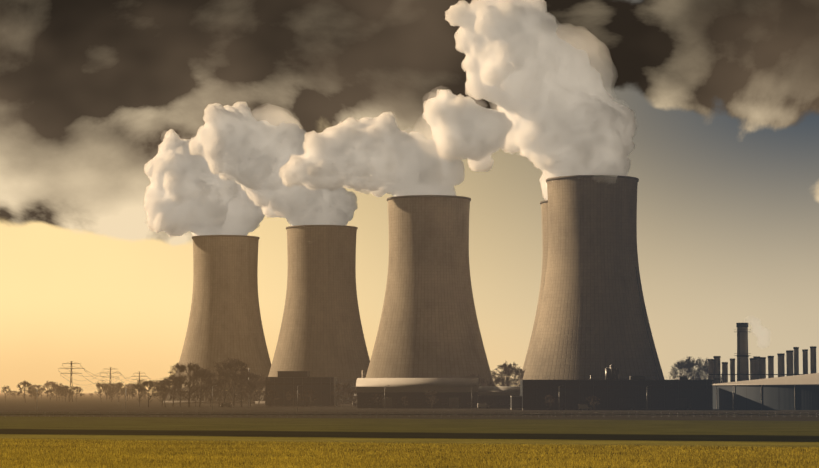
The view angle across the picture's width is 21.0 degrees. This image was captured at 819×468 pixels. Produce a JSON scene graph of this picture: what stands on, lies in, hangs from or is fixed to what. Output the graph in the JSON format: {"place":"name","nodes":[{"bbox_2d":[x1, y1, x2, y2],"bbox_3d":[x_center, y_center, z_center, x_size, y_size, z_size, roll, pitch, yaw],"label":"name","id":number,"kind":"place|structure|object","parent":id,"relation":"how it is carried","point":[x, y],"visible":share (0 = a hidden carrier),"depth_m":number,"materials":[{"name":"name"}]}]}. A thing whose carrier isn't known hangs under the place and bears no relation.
{"place":"outdoors","nodes":[
{"label":"outdoors","id":0,"kind":"place"},
{"bbox_2d":[40,385,737,410],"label":"yard light columns","id":1,"kind":"structure","parent":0,"point":[388,385],"depth_m":914.24,"materials":[{"name":"silver metal"}]},
{"bbox_2d":[0,393,818,467],"bbox_3d":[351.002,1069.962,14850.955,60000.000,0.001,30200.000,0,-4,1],"label":"field ground","id":2,"kind":"structure","parent":0,"point":[791,431],"depth_m":489.13,"materials":[{"name":"green plant"}]},
{"bbox_2d":[2,386,11,400],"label":"tree","id":3,"kind":"object","parent":2,"relation":"on","point":[5,387],"visible":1,"depth_m":1863.32,"materials":[{"name":"green plant"}]},
{"bbox_2d":[17,381,33,402],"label":"tree","id":4,"kind":"object","parent":2,"relation":"on","point":[24,384],"visible":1,"depth_m":1612.74,"materials":[{"name":"green plant"}]},
{"bbox_2d":[29,389,40,398],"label":"tree","id":5,"kind":"object","parent":2,"relation":"on","point":[35,391],"visible":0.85,"depth_m":1833.23,"materials":[{"name":"green plant"}]},
{"bbox_2d":[30,385,41,399],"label":"tree","id":6,"kind":"object","parent":2,"relation":"on","point":[38,387],"visible":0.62,"depth_m":2282.77,"materials":[{"name":"green plant"}]},
{"bbox_2d":[39,387,46,398],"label":"tree","id":7,"kind":"object","parent":2,"relation":"on","point":[44,391],"visible":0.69,"depth_m":2393.65,"materials":[{"name":"green plant"}]},
{"bbox_2d":[45,389,54,398],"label":"tree","id":8,"kind":"object","parent":2,"relation":"on","point":[50,390],"visible":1,"depth_m":1717.87,"materials":[{"name":"green plant"}]},
{"bbox_2d":[44,381,57,397],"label":"tree","id":9,"kind":"object","parent":2,"relation":"on","point":[51,382],"visible":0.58,"depth_m":2796.54,"materials":[{"name":"green plant"}]},
{"bbox_2d":[49,383,64,398],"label":"tree","id":10,"kind":"object","parent":2,"relation":"on","point":[53,385],"visible":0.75,"depth_m":1958.67,"materials":[{"name":"green plant"}]},
{"bbox_2d":[55,385,71,398],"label":"tree","id":11,"kind":"object","parent":2,"relation":"on","point":[66,388],"visible":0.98,"depth_m":1667.24,"materials":[{"name":"green plant"}]},
{"bbox_2d":[58,361,84,401],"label":"pylon","id":12,"kind":"object","parent":2,"relation":"on","point":[71,375],"visible":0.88,"depth_m":1740.94,"materials":[{"name":"grey metal"}]},
{"bbox_2d":[70,386,82,399],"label":"tree","id":13,"kind":"object","parent":2,"relation":"on","point":[78,390],"visible":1,"depth_m":1658.01,"materials":[{"name":"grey plant"}]},
{"bbox_2d":[93,382,107,398],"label":"tree","id":14,"kind":"object","parent":2,"relation":"on","point":[99,385],"visible":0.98,"depth_m":1715.83,"materials":[{"name":"green plant"}]},
{"bbox_2d":[103,385,112,396],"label":"tree","id":15,"kind":"object","parent":2,"relation":"on","point":[106,389],"visible":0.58,"depth_m":1786.33,"materials":[{"name":"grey plant"}]},
{"bbox_2d":[106,390,116,401],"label":"tree","id":16,"kind":"object","parent":2,"relation":"on","point":[110,391],"visible":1,"depth_m":1696.32,"materials":[{"name":"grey plant"}]},
{"bbox_2d":[111,384,123,401],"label":"tree","id":17,"kind":"object","parent":2,"relation":"on","point":[118,386],"visible":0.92,"depth_m":1775.26,"materials":[{"name":"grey plant"}]},
{"bbox_2d":[110,382,126,396],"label":"tree","id":18,"kind":"object","parent":2,"relation":"on","point":[120,384],"visible":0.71,"depth_m":1781.11,"materials":[{"name":"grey plant"}]},
{"bbox_2d":[122,389,132,400],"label":"tree","id":19,"kind":"object","parent":2,"relation":"on","point":[126,392],"visible":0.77,"depth_m":1883.00,"materials":[{"name":"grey plant"}]},
{"bbox_2d":[128,383,150,406],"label":"tree","id":20,"kind":"object","parent":2,"relation":"on","point":[133,391],"visible":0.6,"depth_m":1161.34,"materials":[{"name":"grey plant"}]},
{"bbox_2d":[131,372,147,394],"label":"pylon","id":21,"kind":"object","parent":2,"relation":"on","point":[139,376],"visible":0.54,"depth_m":2626.32,"materials":[{"name":"grey metal"}]},
{"bbox_2d":[59,366,151,388],"bbox_3d":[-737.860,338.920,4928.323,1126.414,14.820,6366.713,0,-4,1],"label":"power lines","id":22,"kind":"object","parent":21,"relation":"attached to","point":[98,379],"visible":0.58,"depth_m":1989.95,"materials":[{"name":"grey metal"}]},
{"bbox_2d":[134,379,161,406],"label":"tree","id":23,"kind":"object","parent":2,"relation":"on","point":[146,383],"visible":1,"depth_m":1113.76,"materials":[{"name":"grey plant"}]},
{"bbox_2d":[149,378,174,406],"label":"tree","id":24,"kind":"object","parent":2,"relation":"on","point":[162,382],"visible":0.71,"depth_m":1167.99,"materials":[{"name":"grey plant"}]},
{"bbox_2d":[157,384,173,406],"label":"tree","id":25,"kind":"object","parent":2,"relation":"on","point":[162,387],"visible":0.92,"depth_m":1123.87,"materials":[{"name":"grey plant"}]},
{"bbox_2d":[163,375,184,405],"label":"tree","id":26,"kind":"object","parent":2,"relation":"on","point":[172,390],"visible":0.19,"depth_m":1183.58,"materials":[{"name":"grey plant"}]},
{"bbox_2d":[167,376,195,406],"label":"tree","id":27,"kind":"object","parent":2,"relation":"on","point":[180,390],"visible":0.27,"depth_m":1125.36,"materials":[{"name":"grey plant"}]},
{"bbox_2d":[168,362,214,406],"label":"tree","id":28,"kind":"object","parent":2,"relation":"on","point":[181,367],"visible":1,"depth_m":1118.64,"materials":[{"name":"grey plant"}]},
{"bbox_2d":[186,384,201,406],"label":"tree","id":29,"kind":"object","parent":2,"relation":"on","point":[195,393],"visible":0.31,"depth_m":1143.33,"materials":[{"name":"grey plant"}]},
{"bbox_2d":[187,366,213,406],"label":"tree","id":30,"kind":"object","parent":2,"relation":"on","point":[198,379],"visible":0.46,"depth_m":1132.06,"materials":[{"name":"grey plant"}]},
{"bbox_2d":[197,377,223,406],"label":"tree","id":31,"kind":"object","parent":2,"relation":"on","point":[214,380],"visible":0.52,"depth_m":1142.80,"materials":[{"name":"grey plant"}]},
{"bbox_2d":[163,235,270,403],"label":"cooling tower","id":32,"kind":"structure","parent":2,"relation":"on","point":[224,322],"depth_m":1522.34,"materials":[{"name":"concrete"}]},
{"bbox_2d":[209,383,225,406],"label":"tree","id":33,"kind":"object","parent":2,"relation":"on","point":[220,392],"visible":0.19,"depth_m":1179.92,"materials":[{"name":"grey plant"}]},
{"bbox_2d":[211,370,238,401],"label":"tree","id":34,"kind":"object","parent":2,"relation":"on","point":[219,376],"visible":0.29,"depth_m":1175.07,"materials":[{"name":"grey plant"}]},
{"bbox_2d":[220,402,231,406],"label":"van","id":35,"kind":"object","parent":2,"relation":"on","point":[228,404],"visible":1,"depth_m":1112.10,"materials":[{"name":"white paint"}]},
{"bbox_2d":[214,357,256,406],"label":"tree","id":36,"kind":"object","parent":2,"relation":"on","point":[234,363],"visible":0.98,"depth_m":1144.19,"materials":[{"name":"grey plant"}]},
{"bbox_2d":[230,373,253,406],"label":"tree","id":37,"kind":"object","parent":2,"relation":"on","point":[242,376],"visible":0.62,"depth_m":1150.92,"materials":[{"name":"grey plant"}]},
{"bbox_2d":[233,373,270,406],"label":"tree","id":38,"kind":"object","parent":2,"relation":"on","point":[252,377],"visible":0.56,"depth_m":1160.49,"materials":[{"name":"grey plant"}]},
{"bbox_2d":[254,379,264,405],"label":"tree","id":39,"kind":"object","parent":2,"relation":"on","point":[257,384],"visible":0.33,"depth_m":1228.84,"materials":[{"name":"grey plant"}]},
{"bbox_2d":[260,389,278,406],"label":"tree","id":40,"kind":"object","parent":2,"relation":"on","point":[269,392],"visible":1,"depth_m":1102.21,"materials":[{"name":"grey plant"}]},
{"bbox_2d":[265,377,336,405],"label":"block","id":41,"kind":"structure","parent":2,"relation":"on","point":[323,388],"depth_m":1192.45,"materials":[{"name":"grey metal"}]},
{"bbox_2d":[277,371,309,376],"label":"block","id":42,"kind":"structure","parent":41,"relation":"on","point":[293,373],"depth_m":1199.20,"materials":[{"name":"grey concrete"}]},
{"bbox_2d":[248,368,364,406],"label":"pipe rack","id":43,"kind":"object","parent":2,"relation":"on","point":[363,373],"visible":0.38,"depth_m":1186.93,"materials":[{"name":"silver metal"}]},
{"bbox_2d":[255,225,369,403],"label":"cooling tower","id":44,"kind":"structure","parent":2,"relation":"on","point":[321,334],"depth_m":1430.56,"materials":[{"name":"concrete"}]},
{"bbox_2d":[331,383,353,406],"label":"tree","id":45,"kind":"object","parent":2,"relation":"on","point":[344,386],"visible":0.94,"depth_m":1111.39,"materials":[{"name":"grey plant"}]},
{"bbox_2d":[344,388,356,407],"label":"tree","id":46,"kind":"object","parent":2,"relation":"on","point":[350,391],"visible":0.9,"depth_m":1091.01,"materials":[{"name":"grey plant"}]},
{"bbox_2d":[0,438,818,467],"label":"field crop","id":47,"kind":"object","parent":2,"relation":"on","point":[263,447],"visible":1,"depth_m":263.93,"materials":[{"name":"yellow plant"}]},
{"bbox_2d":[0,412,818,416],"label":"fence","id":48,"kind":"object","parent":2,"relation":"on","point":[360,414],"visible":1,"depth_m":683.81,"materials":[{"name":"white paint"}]},
{"bbox_2d":[356,387,477,407],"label":"workshop","id":49,"kind":"structure","parent":2,"relation":"on","point":[456,397],"depth_m":1040.81,"materials":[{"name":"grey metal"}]},
{"bbox_2d":[356,378,478,386],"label":"workshop roof","id":50,"kind":"structure","parent":49,"relation":"on","point":[418,382],"depth_m":1042.79,"materials":[{"name":"grey metal"}]},
{"bbox_2d":[352,195,493,405],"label":"cooling tower","id":51,"kind":"structure","parent":2,"relation":"on","point":[428,326],"depth_m":1214.19,"materials":[{"name":"concrete"}]},
{"bbox_2d":[424,391,438,405],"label":"tree","id":52,"kind":"object","parent":2,"relation":"on","point":[434,393],"visible":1,"depth_m":990.78,"materials":[{"name":"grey plant"}]},
{"bbox_2d":[477,403,489,408],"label":"van","id":53,"kind":"object","parent":2,"relation":"on","point":[482,405],"visible":1,"depth_m":1019.04,"materials":[{"name":"white paint"}]},
{"bbox_2d":[485,376,509,385],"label":"tree","id":54,"kind":"object","parent":2,"relation":"on","point":[501,380],"visible":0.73,"depth_m":1139.11,"materials":[{"name":"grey plant"}]},
{"bbox_2d":[477,392,519,407],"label":"workshop","id":55,"kind":"structure","parent":2,"relation":"on","point":[496,399],"depth_m":1041.83,"materials":[{"name":"grey metal"}]},
{"bbox_2d":[478,386,519,391],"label":"workshop roof","id":56,"kind":"structure","parent":55,"relation":"on","point":[498,388],"depth_m":1043.44,"materials":[{"name":"grey metal"}]},
{"bbox_2d":[490,362,524,385],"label":"tree","id":57,"kind":"object","parent":2,"relation":"on","point":[509,367],"visible":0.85,"depth_m":1148.83,"materials":[{"name":"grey plant"}]},
{"bbox_2d":[500,367,523,385],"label":"tree","id":58,"kind":"object","parent":2,"relation":"on","point":[519,377],"visible":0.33,"depth_m":1157.53,"materials":[{"name":"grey plant"}]},
{"bbox_2d":[510,396,521,409],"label":"annexe","id":59,"kind":"structure","parent":2,"relation":"on","point":[515,402],"depth_m":951.98,"materials":[{"name":"grey concrete"}]},
{"bbox_2d":[518,200,548,384],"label":"cooling tower","id":60,"kind":"structure","parent":2,"relation":"on","point":[545,225],"depth_m":1248.62,"materials":[{"name":"concrete"}]},
{"bbox_2d":[543,395,554,407],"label":"tree","id":61,"kind":"object","parent":2,"relation":"on","point":[549,397],"visible":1,"depth_m":889.85,"materials":[{"name":"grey plant"}]},
{"bbox_2d":[578,405,591,409],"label":"van","id":62,"kind":"object","parent":2,"relation":"on","point":[580,407],"visible":1,"depth_m":923.34,"materials":[{"name":"white paint"}]},
{"bbox_2d":[585,396,600,407],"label":"tree","id":63,"kind":"object","parent":2,"relation":"on","point":[593,399],"visible":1,"depth_m":893.97,"materials":[{"name":"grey plant"}]},
{"bbox_2d":[523,175,664,379],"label":"cooling tower","id":64,"kind":"structure","parent":2,"relation":"on","point":[593,320],"depth_m":1102.25,"materials":[{"name":"concrete"}]},
{"bbox_2d":[520,380,712,409],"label":"turbine hall","id":65,"kind":"structure","parent":2,"relation":"on","point":[645,395],"depth_m":939.12,"materials":[{"name":"grey metal"}]},
{"bbox_2d":[554,365,687,379],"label":"roof vents","id":66,"kind":"object","parent":65,"relation":"on","point":[614,373],"visible":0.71,"depth_m":963.83,"materials":[{"name":"silver metal"}]},
{"bbox_2d":[669,360,703,379],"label":"tree","id":67,"kind":"object","parent":2,"relation":"on","point":[688,365],"visible":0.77,"depth_m":1316.62,"materials":[{"name":"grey plant"}]},
{"bbox_2d":[677,357,707,379],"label":"tree","id":68,"kind":"object","parent":2,"relation":"on","point":[699,363],"visible":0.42,"depth_m":1327.14,"materials":[{"name":"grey plant"}]},
{"bbox_2d":[692,364,707,379],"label":"tree","id":69,"kind":"object","parent":2,"relation":"on","point":[705,369],"visible":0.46,"depth_m":1321.30,"materials":[{"name":"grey plant"}]},
{"bbox_2d":[0,0,818,392],"label":"sky","id":70,"kind":"structure","parent":0,"point":[131,131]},
{"bbox_2d":[712,373,818,409],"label":"industrial building","id":71,"kind":"structure","parent":0,"point":[797,392],"depth_m":954.64,"materials":[{"name":"grey metal"}]},
{"bbox_2d":[708,323,815,383],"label":"exhaust stacks","id":72,"kind":"object","parent":71,"relation":"on","point":[757,367],"visible":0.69,"depth_m":1087.87,"materials":[{"name":"paint"}]}
]}

